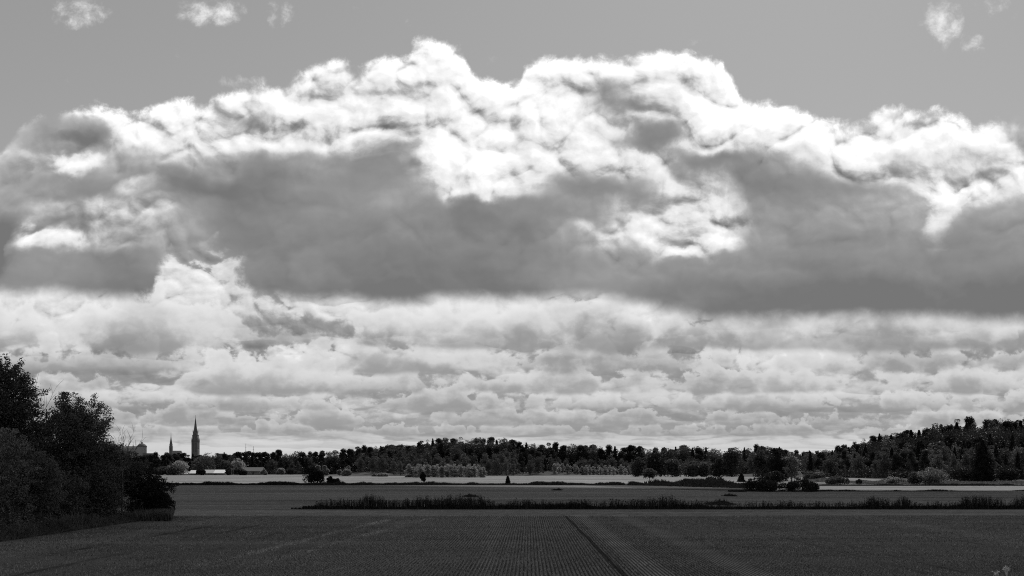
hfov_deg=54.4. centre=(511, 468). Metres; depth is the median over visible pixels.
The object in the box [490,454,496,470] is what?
broadleaf tree
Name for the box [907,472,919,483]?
shrub
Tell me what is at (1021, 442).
pine tree
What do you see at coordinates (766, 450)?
broadleaf tree
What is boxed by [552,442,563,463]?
pine tree
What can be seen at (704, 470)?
broadleaf tree
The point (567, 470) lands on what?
broadleaf tree
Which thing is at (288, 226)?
sky
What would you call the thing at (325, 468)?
broadleaf tree
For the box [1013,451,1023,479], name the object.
spruce tree
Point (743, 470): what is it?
broadleaf tree
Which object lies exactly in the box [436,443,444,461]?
pine tree
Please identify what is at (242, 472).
shrub
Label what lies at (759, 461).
broadleaf tree
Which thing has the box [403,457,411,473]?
broadleaf tree
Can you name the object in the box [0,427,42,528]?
broadleaf tree
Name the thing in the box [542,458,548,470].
spruce tree
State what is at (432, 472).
broadleaf tree
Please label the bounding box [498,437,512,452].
broadleaf tree
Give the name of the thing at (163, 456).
pine tree
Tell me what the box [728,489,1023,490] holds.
ditch grass
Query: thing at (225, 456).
pine tree
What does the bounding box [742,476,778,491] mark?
shrub
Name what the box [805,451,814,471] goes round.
spruce tree
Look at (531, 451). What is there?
pine tree
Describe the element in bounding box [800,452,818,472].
broadleaf tree
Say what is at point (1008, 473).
shrub
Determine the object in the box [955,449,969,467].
broadleaf tree
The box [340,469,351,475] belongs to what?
shrub
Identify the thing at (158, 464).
pine tree
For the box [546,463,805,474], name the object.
undergrowth
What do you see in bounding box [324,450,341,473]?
broadleaf tree
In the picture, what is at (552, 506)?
ditch grass
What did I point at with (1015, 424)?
pine tree
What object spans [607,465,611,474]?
broadleaf tree
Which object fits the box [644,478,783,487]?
scrub
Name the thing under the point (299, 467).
broadleaf tree
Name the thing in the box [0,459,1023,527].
ground
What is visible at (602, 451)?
pine tree
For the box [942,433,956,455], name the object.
pine tree
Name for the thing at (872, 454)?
pine tree
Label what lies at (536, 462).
broadleaf tree
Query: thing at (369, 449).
pine tree
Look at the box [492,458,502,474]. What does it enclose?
broadleaf tree
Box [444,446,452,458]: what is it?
pine tree
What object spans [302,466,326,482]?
shrub
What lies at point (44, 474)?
broadleaf tree
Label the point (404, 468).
undergrowth
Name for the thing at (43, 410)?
bare tree
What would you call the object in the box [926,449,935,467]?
broadleaf tree
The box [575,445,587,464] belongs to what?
pine tree
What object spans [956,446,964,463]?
spruce tree
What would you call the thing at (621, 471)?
broadleaf tree
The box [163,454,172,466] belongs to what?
pine tree
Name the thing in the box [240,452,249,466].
pine tree
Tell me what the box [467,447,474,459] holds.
pine tree
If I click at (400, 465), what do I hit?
broadleaf tree
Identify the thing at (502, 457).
broadleaf tree
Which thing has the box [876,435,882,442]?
pine tree
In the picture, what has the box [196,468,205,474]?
shrub
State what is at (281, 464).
pine tree
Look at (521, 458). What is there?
pine tree
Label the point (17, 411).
broadleaf tree
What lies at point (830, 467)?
broadleaf tree
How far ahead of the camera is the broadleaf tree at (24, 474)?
102.02 m
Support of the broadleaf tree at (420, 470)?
on the stubble field at (590, 479)
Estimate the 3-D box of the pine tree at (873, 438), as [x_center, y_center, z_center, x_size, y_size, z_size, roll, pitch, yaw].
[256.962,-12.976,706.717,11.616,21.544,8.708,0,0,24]
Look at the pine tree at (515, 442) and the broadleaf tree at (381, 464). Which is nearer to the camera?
the broadleaf tree at (381, 464)
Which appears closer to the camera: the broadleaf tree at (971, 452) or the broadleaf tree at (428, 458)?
the broadleaf tree at (971, 452)
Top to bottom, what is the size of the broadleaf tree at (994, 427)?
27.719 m
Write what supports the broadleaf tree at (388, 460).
on the ground at (547, 473)
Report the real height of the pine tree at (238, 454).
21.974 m
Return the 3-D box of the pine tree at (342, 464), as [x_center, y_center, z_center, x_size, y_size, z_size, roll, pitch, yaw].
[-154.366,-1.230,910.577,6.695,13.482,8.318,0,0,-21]
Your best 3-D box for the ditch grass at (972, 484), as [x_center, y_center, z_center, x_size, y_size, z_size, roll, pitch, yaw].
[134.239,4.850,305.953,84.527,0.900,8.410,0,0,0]
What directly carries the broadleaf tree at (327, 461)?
on the ground at (547, 473)
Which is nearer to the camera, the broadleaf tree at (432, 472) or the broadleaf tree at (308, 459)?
the broadleaf tree at (432, 472)
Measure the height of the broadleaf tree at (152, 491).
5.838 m
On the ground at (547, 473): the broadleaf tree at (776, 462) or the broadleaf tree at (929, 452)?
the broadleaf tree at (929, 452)
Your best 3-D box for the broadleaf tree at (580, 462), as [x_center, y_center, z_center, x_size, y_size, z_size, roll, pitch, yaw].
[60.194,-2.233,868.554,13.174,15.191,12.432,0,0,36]
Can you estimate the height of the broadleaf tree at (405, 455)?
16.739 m
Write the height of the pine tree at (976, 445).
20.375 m
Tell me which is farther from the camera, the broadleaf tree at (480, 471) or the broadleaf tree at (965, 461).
the broadleaf tree at (480, 471)
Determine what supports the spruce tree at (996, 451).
on the ground at (547, 473)
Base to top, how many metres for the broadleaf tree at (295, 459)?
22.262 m
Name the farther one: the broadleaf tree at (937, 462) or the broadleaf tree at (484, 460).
the broadleaf tree at (484, 460)
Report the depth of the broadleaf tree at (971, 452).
517.20 m
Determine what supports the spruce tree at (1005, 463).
on the ground at (547, 473)
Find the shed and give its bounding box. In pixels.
[189,470,196,474]
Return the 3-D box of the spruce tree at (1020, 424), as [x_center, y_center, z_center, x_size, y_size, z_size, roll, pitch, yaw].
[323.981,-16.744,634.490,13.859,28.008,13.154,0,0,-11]
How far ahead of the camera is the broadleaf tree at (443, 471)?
578.78 m
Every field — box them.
[0,510,1023,575]
[2,485,1023,509]
[160,474,882,483]
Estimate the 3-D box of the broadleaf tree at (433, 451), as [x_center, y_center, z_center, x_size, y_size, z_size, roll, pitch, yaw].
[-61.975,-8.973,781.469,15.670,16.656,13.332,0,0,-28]
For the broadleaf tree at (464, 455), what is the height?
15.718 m
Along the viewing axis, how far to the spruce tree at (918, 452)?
581.05 m
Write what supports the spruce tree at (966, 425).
on the ground at (547, 473)
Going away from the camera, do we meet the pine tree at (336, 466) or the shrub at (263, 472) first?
the shrub at (263, 472)
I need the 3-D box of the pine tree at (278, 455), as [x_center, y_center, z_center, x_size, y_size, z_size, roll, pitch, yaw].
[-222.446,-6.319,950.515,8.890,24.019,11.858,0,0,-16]
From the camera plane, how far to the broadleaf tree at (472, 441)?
797.97 m
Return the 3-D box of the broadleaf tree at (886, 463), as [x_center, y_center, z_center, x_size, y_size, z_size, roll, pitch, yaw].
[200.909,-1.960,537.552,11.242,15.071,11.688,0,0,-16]
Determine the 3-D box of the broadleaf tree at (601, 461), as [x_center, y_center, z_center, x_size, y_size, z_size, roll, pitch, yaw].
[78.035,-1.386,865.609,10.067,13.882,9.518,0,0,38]
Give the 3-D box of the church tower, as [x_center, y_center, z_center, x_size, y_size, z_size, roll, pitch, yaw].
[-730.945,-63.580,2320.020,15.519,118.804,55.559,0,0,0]
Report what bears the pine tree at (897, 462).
on the ground at (547, 473)
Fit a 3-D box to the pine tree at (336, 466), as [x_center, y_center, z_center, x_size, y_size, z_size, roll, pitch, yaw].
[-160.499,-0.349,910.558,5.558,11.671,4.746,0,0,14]
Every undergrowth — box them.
[146,467,355,473]
[359,461,543,474]
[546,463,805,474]
[801,468,1023,478]
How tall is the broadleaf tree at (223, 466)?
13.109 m
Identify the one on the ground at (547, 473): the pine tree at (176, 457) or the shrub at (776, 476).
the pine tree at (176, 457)
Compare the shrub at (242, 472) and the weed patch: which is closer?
the weed patch
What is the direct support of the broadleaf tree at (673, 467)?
on the stubble field at (590, 479)
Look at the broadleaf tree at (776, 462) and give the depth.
403.68 m
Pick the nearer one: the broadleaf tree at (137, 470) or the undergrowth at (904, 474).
the broadleaf tree at (137, 470)
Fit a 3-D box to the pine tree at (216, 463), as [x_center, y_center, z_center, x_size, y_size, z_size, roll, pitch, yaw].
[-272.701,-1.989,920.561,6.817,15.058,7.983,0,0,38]
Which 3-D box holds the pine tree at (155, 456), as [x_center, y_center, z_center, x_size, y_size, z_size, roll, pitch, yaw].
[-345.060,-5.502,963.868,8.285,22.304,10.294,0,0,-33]
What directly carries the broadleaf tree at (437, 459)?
on the ground at (547, 473)
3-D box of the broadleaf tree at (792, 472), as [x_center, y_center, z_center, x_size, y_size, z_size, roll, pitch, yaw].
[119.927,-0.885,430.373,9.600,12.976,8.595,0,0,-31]
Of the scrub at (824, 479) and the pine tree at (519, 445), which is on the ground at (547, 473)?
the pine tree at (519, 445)
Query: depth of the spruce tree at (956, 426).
656.19 m
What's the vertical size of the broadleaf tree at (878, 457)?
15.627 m
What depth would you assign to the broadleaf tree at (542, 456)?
809.90 m
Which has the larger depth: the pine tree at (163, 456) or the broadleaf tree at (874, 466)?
the pine tree at (163, 456)
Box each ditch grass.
[172,481,624,484]
[302,502,1023,509]
[625,481,667,485]
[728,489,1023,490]
[819,483,1023,485]
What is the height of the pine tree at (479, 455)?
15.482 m
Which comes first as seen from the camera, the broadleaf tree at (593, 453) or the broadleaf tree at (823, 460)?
the broadleaf tree at (823, 460)
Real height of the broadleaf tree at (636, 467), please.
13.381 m
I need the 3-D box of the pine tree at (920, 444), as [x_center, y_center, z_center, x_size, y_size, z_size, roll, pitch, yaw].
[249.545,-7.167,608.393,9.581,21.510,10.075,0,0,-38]
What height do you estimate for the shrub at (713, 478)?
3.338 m
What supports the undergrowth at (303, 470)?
on the ground at (547, 473)
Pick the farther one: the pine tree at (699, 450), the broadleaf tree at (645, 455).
the broadleaf tree at (645, 455)
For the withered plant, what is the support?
on the field at (623, 516)
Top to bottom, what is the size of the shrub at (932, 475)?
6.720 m
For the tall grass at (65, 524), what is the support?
on the ground at (547, 473)
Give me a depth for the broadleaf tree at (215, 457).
957.84 m
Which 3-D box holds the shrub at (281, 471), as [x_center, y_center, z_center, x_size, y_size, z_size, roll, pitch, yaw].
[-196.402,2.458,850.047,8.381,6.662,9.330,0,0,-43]
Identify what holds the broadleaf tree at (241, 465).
on the ground at (547, 473)
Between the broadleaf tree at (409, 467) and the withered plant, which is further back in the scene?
the broadleaf tree at (409, 467)
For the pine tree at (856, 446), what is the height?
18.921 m
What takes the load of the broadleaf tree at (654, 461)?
on the stubble field at (590, 479)
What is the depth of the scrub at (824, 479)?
389.41 m
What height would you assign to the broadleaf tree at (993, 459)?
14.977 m
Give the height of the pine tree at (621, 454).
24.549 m
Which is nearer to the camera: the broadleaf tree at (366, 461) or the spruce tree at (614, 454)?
the broadleaf tree at (366, 461)
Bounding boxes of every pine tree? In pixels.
[146,454,154,464]
[152,452,158,466]
[155,459,161,467]
[160,454,165,466]
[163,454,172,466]
[172,455,179,463]
[179,453,186,468]
[184,455,192,467]
[213,458,219,468]
[222,453,228,459]
[235,451,241,459]
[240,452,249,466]
[254,452,262,465]
[262,451,269,468]
[269,452,275,463]
[275,449,281,467]
[277,459,284,469]
[297,452,305,469]
[309,451,318,466]
[317,452,324,468]
[334,462,338,473]
[337,448,350,466]
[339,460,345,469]
[347,449,354,463]
[357,445,366,458]
[365,446,373,455]
[385,451,392,464]
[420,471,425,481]
[435,438,442,448]
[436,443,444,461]
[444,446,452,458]
[452,453,460,463]
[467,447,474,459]
[476,449,482,462]
[483,447,493,460]
[486,436,494,444]
[491,446,500,464]
[507,439,517,453]
[516,442,523,453]
[518,452,524,463]
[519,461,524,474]
[520,447,528,462]
[526,449,535,463]
[535,451,543,466]
[544,443,556,460]
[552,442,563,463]
[557,445,570,463]
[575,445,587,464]
[597,448,605,463]
[604,444,612,467]
[617,448,626,461]
[625,445,635,464]
[635,446,644,459]
[694,447,704,460]
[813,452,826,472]
[838,450,851,476]
[850,444,861,458]
[864,451,878,469]
[869,435,876,443]
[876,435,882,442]
[891,449,902,476]
[895,432,908,438]
[898,441,909,461]
[898,451,908,470]
[905,451,919,471]
[912,440,926,452]
[917,450,931,474]
[921,427,932,436]
[924,434,936,450]
[941,425,954,435]
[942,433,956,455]
[949,441,962,463]
[962,416,976,429]
[965,440,971,448]
[970,436,983,449]
[974,442,986,452]
[987,419,999,430]
[998,421,1014,445]
[1011,421,1017,429]
[1018,437,1023,469]
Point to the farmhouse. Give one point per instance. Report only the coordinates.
(253, 470)
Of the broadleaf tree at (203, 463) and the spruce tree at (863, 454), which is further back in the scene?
the broadleaf tree at (203, 463)
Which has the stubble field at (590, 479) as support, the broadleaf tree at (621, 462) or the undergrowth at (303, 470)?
the broadleaf tree at (621, 462)
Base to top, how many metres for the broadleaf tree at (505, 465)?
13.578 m
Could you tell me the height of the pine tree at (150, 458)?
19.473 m
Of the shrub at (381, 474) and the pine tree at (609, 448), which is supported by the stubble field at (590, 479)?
the shrub at (381, 474)
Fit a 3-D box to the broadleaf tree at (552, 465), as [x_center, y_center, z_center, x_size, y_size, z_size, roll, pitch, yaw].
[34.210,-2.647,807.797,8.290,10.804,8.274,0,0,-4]
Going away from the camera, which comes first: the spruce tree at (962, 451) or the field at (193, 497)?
the field at (193, 497)
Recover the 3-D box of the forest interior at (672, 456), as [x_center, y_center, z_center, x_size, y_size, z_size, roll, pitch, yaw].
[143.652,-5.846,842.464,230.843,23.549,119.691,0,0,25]
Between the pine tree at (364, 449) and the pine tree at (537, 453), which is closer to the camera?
the pine tree at (537, 453)
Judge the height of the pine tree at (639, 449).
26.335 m
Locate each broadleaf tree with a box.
[0,353,71,519]
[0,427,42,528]
[12,432,56,518]
[12,451,71,526]
[19,391,128,514]
[25,470,92,522]
[63,460,131,517]
[100,435,135,516]
[118,451,156,512]
[131,467,178,509]
[153,487,176,509]
[154,466,168,474]
[163,465,183,474]
[170,460,189,474]
[188,456,215,469]
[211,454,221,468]
[217,460,236,469]
[231,458,246,474]
[266,459,277,473]
[278,454,292,472]
[289,451,302,469]
[296,461,301,473]
[301,454,312,469]
[322,465,329,475]
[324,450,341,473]
[325,454,331,472]
[354,453,367,469]
[356,457,365,472]
[364,456,370,469]
[368,456,376,472]
[375,456,388,472]
[381,453,391,468]
[389,458,397,473]
[396,448,407,464]
[397,461,403,474]
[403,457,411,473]
[404,451,416,469]
[406,464,412,476]
[411,458,422,466]
[412,467,417,477]
[415,464,425,477]
[422,451,432,466]
[423,464,431,476]
[427,447,439,461]
[429,465,435,476]
[430,453,441,466]
[434,438,450,450]
[434,464,439,476]
[439,466,447,477]
[442,456,452,464]
[448,445,464,467]
[448,465,453,476]
[452,464,458,476]
[458,464,464,476]
[460,453,466,461]
[461,457,471,467]
[465,464,473,477]
[466,465,471,477]
[467,453,477,466]
[468,438,476,456]
[472,464,477,476]
[475,437,486,461]
[477,467,483,477]
[480,453,490,470]
[484,460,493,474]
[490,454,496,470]
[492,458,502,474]
[495,451,506,472]
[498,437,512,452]
[502,458,510,475]
[503,449,510,466]
[509,450,518,463]
[510,455,519,472]
[510,461,516,475]
[527,460,535,474]
[531,457,543,472]
[536,452,546,467]
[544,447,552,463]
[548,454,552,468]
[550,459,558,470]
[552,463,558,473]
[565,464,571,473]
[566,444,579,470]
[576,457,585,472]
[581,460,589,472]
[584,466,588,474]
[587,445,599,463]
[587,459,596,472]
[588,465,593,474]
[598,459,605,472]
[602,465,608,474]
[604,455,616,471]
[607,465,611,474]
[618,464,624,474]
[619,458,627,474]
[623,462,630,473]
[630,457,645,476]
[638,448,650,460]
[641,468,656,480]
[644,453,667,476]
[660,448,673,466]
[663,459,683,476]
[671,445,690,468]
[683,456,694,469]
[684,461,698,476]
[697,462,710,476]
[703,449,722,469]
[710,458,730,476]
[713,448,744,476]
[738,459,746,473]
[739,448,755,469]
[746,457,754,473]
[750,446,768,479]
[762,446,773,457]
[762,448,788,480]
[782,451,801,480]
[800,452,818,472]
[800,454,807,470]
[819,450,828,473]
[820,455,837,476]
[831,452,840,473]
[847,455,869,477]
[849,448,859,464]
[869,451,881,465]
[870,457,877,477]
[874,451,893,477]
[881,442,889,457]
[888,440,900,467]
[899,443,909,475]
[919,443,935,460]
[926,423,945,441]
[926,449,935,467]
[928,441,951,468]
[930,449,948,473]
[936,447,950,467]
[947,443,960,467]
[950,454,957,470]
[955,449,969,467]
[966,447,975,465]
[987,445,1002,462]
[988,421,999,432]
[988,449,999,468]
[993,447,1016,469]
[1008,448,1023,473]
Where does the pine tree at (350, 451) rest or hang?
on the ground at (547, 473)
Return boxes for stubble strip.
[754,486,1023,490]
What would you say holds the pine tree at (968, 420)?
on the ground at (547, 473)
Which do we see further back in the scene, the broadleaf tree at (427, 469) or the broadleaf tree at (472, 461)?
the broadleaf tree at (472, 461)
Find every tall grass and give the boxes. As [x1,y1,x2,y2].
[0,511,142,541]
[118,507,174,520]
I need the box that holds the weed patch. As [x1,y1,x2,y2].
[707,498,735,504]
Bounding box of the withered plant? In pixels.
[1002,566,1010,575]
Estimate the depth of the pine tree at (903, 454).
551.40 m
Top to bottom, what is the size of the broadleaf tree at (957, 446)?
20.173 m
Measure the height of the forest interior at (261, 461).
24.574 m
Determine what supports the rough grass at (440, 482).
on the ground at (547, 473)
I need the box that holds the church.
[169,438,181,458]
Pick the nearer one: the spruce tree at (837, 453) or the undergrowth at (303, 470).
the spruce tree at (837, 453)
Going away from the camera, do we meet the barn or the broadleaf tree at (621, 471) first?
the broadleaf tree at (621, 471)
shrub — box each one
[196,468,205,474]
[224,467,233,474]
[233,467,239,474]
[239,470,247,474]
[260,469,267,474]
[276,468,285,474]
[287,468,294,474]
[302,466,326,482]
[326,476,333,482]
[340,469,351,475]
[377,472,388,476]
[705,476,722,480]
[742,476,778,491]
[763,470,784,482]
[778,477,819,491]
[802,471,825,478]
[825,475,849,484]
[884,476,900,483]
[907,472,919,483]
[912,466,948,484]
[943,465,972,480]
[993,465,1020,480]
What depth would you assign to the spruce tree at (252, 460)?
952.38 m
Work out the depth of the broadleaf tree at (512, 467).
724.33 m
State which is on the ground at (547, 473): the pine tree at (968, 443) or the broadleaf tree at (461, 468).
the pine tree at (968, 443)
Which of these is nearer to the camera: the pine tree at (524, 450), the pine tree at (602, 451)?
the pine tree at (524, 450)
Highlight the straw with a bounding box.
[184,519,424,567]
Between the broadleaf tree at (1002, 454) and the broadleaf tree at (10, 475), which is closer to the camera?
the broadleaf tree at (10, 475)
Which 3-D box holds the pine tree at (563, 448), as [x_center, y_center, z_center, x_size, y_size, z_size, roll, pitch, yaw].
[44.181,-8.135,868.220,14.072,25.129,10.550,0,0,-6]
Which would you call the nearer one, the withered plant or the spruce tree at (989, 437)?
the withered plant
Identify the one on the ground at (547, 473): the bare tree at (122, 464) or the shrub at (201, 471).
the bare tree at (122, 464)
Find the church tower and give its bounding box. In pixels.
[191,415,202,460]
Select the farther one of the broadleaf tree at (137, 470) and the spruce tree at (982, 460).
the spruce tree at (982, 460)
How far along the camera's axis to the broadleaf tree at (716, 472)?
627.84 m
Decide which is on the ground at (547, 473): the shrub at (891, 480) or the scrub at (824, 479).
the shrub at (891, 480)
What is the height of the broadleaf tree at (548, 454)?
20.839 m
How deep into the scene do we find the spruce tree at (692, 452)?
853.73 m
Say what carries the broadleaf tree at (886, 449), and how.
on the ground at (547, 473)
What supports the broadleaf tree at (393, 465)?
on the ground at (547, 473)
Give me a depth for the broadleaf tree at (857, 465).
554.21 m
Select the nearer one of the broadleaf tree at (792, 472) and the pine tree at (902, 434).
the broadleaf tree at (792, 472)
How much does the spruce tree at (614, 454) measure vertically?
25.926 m
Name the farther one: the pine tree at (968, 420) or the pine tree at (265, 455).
the pine tree at (265, 455)
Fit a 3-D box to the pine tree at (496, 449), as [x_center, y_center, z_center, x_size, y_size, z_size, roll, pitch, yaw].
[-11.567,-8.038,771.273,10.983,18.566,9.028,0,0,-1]
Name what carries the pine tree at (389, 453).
on the ground at (547, 473)
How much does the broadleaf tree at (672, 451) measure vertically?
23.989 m
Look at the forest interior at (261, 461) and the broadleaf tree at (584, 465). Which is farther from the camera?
the forest interior at (261, 461)
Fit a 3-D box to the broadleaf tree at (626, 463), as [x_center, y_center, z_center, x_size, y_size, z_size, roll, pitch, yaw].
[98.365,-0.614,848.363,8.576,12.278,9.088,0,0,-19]
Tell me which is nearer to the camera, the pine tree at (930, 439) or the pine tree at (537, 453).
the pine tree at (930, 439)
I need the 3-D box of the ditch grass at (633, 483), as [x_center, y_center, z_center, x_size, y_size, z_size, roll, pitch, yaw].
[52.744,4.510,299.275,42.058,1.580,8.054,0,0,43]
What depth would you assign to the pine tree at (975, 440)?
581.01 m
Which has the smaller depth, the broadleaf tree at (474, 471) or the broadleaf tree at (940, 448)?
the broadleaf tree at (940, 448)
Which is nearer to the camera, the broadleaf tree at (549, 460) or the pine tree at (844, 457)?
the pine tree at (844, 457)
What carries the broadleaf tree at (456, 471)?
on the stubble field at (590, 479)
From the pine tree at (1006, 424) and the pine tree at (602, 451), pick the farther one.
the pine tree at (602, 451)
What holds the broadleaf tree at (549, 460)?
on the ground at (547, 473)
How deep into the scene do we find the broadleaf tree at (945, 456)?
535.11 m
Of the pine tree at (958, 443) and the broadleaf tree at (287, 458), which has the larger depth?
the broadleaf tree at (287, 458)
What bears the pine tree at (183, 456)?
on the ground at (547, 473)
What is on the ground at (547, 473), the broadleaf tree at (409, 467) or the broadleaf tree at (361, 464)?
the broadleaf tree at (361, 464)
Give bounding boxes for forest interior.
[122,454,355,473]
[358,442,541,466]
[544,449,804,473]
[812,425,1023,469]
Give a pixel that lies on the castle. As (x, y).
(141, 448)
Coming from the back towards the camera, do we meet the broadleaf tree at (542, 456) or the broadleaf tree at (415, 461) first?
the broadleaf tree at (542, 456)
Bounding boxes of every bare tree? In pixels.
[18,374,72,515]
[113,425,144,510]
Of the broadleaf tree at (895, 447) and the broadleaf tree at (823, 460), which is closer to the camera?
the broadleaf tree at (895, 447)
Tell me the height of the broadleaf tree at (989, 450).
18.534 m
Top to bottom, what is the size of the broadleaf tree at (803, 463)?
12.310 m
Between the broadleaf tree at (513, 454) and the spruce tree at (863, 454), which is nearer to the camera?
the spruce tree at (863, 454)
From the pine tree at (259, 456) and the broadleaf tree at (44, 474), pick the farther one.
the pine tree at (259, 456)
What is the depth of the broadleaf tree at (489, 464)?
716.08 m
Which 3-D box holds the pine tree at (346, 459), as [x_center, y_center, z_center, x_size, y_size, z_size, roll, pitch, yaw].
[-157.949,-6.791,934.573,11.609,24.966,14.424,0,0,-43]
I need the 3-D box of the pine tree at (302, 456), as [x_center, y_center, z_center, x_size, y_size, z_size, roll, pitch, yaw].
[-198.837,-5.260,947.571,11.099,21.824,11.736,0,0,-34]
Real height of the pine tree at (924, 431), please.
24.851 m
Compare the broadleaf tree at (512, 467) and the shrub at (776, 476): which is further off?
the broadleaf tree at (512, 467)
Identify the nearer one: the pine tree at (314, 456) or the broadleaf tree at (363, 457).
the broadleaf tree at (363, 457)
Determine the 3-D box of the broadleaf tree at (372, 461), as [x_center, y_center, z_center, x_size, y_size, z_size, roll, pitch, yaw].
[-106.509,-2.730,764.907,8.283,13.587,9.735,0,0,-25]
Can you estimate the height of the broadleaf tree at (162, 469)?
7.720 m
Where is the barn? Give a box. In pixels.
[205,470,226,474]
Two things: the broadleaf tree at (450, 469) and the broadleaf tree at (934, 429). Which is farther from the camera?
the broadleaf tree at (934, 429)
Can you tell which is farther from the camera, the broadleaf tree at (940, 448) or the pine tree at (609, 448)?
the pine tree at (609, 448)
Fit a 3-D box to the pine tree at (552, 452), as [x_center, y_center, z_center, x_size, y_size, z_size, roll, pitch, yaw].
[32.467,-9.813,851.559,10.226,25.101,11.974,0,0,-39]
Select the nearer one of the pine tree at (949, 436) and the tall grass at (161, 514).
the tall grass at (161, 514)
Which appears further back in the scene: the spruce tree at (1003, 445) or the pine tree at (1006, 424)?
the pine tree at (1006, 424)
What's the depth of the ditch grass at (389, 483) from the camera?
315.53 m
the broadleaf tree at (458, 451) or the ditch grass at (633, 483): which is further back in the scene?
the broadleaf tree at (458, 451)
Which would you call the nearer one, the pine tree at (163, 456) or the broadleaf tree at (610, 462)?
the broadleaf tree at (610, 462)
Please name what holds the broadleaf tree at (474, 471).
on the stubble field at (590, 479)
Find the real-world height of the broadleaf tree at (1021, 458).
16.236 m
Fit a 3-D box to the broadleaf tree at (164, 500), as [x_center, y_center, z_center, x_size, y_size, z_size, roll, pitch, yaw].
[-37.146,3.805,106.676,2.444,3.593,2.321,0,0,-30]
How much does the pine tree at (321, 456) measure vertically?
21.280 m
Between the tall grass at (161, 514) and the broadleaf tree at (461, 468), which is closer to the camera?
the tall grass at (161, 514)
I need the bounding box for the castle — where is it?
[117,442,146,457]
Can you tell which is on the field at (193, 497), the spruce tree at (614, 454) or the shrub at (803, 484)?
the shrub at (803, 484)
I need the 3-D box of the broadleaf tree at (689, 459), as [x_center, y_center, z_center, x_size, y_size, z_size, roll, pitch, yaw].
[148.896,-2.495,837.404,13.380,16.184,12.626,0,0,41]
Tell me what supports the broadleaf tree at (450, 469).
on the stubble field at (590, 479)
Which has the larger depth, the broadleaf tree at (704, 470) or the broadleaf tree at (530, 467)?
the broadleaf tree at (530, 467)
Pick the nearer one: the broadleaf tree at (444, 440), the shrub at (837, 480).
the shrub at (837, 480)
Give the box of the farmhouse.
[245,467,263,474]
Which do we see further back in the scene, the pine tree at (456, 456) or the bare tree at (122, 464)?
the pine tree at (456, 456)
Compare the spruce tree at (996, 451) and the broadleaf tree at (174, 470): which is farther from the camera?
the broadleaf tree at (174, 470)
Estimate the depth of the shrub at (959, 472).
418.30 m
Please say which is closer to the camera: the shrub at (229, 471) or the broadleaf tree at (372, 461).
the broadleaf tree at (372, 461)
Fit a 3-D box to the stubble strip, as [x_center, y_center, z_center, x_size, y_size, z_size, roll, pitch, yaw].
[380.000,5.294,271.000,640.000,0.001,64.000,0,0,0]
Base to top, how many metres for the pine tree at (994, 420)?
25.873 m
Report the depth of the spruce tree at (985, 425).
640.80 m
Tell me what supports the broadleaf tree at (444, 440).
on the ground at (547, 473)
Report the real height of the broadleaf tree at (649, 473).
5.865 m
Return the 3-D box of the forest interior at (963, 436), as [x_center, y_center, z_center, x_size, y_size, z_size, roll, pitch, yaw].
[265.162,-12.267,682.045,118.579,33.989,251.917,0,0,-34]
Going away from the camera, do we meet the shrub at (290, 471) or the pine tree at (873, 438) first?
the pine tree at (873, 438)
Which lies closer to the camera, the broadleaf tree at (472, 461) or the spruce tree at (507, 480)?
the spruce tree at (507, 480)
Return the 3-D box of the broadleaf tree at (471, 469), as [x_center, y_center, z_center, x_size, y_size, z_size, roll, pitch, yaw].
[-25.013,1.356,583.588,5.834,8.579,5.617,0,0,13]
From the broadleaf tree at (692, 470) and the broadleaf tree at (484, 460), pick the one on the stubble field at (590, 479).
the broadleaf tree at (692, 470)
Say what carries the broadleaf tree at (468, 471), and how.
on the stubble field at (590, 479)
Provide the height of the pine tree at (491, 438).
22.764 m
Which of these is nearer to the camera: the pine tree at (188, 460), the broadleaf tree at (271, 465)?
the broadleaf tree at (271, 465)
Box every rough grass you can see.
[195,482,594,483]
[819,480,1023,486]
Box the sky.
[0,0,1023,467]
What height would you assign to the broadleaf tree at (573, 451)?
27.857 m
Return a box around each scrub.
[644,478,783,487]
[799,477,906,481]
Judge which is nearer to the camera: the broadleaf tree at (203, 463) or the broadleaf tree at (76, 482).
the broadleaf tree at (76, 482)
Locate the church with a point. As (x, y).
(171, 452)
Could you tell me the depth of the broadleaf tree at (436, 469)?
595.53 m
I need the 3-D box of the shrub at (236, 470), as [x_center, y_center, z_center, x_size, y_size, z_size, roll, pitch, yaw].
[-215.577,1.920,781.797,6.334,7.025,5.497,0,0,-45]
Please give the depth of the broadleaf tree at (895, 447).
623.63 m
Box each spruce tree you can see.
[250,452,253,466]
[304,459,308,473]
[505,476,510,482]
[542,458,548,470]
[611,446,618,468]
[690,448,694,458]
[737,472,745,481]
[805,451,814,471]
[836,449,841,470]
[860,451,866,469]
[861,444,868,457]
[886,447,896,477]
[910,443,921,470]
[949,448,958,465]
[952,422,959,438]
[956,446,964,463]
[958,440,966,465]
[963,422,969,438]
[965,440,998,481]
[983,422,987,436]
[987,434,994,448]
[993,445,999,469]
[999,441,1005,466]
[1002,454,1007,468]
[1009,434,1015,466]
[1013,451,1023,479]
[1015,421,1022,440]

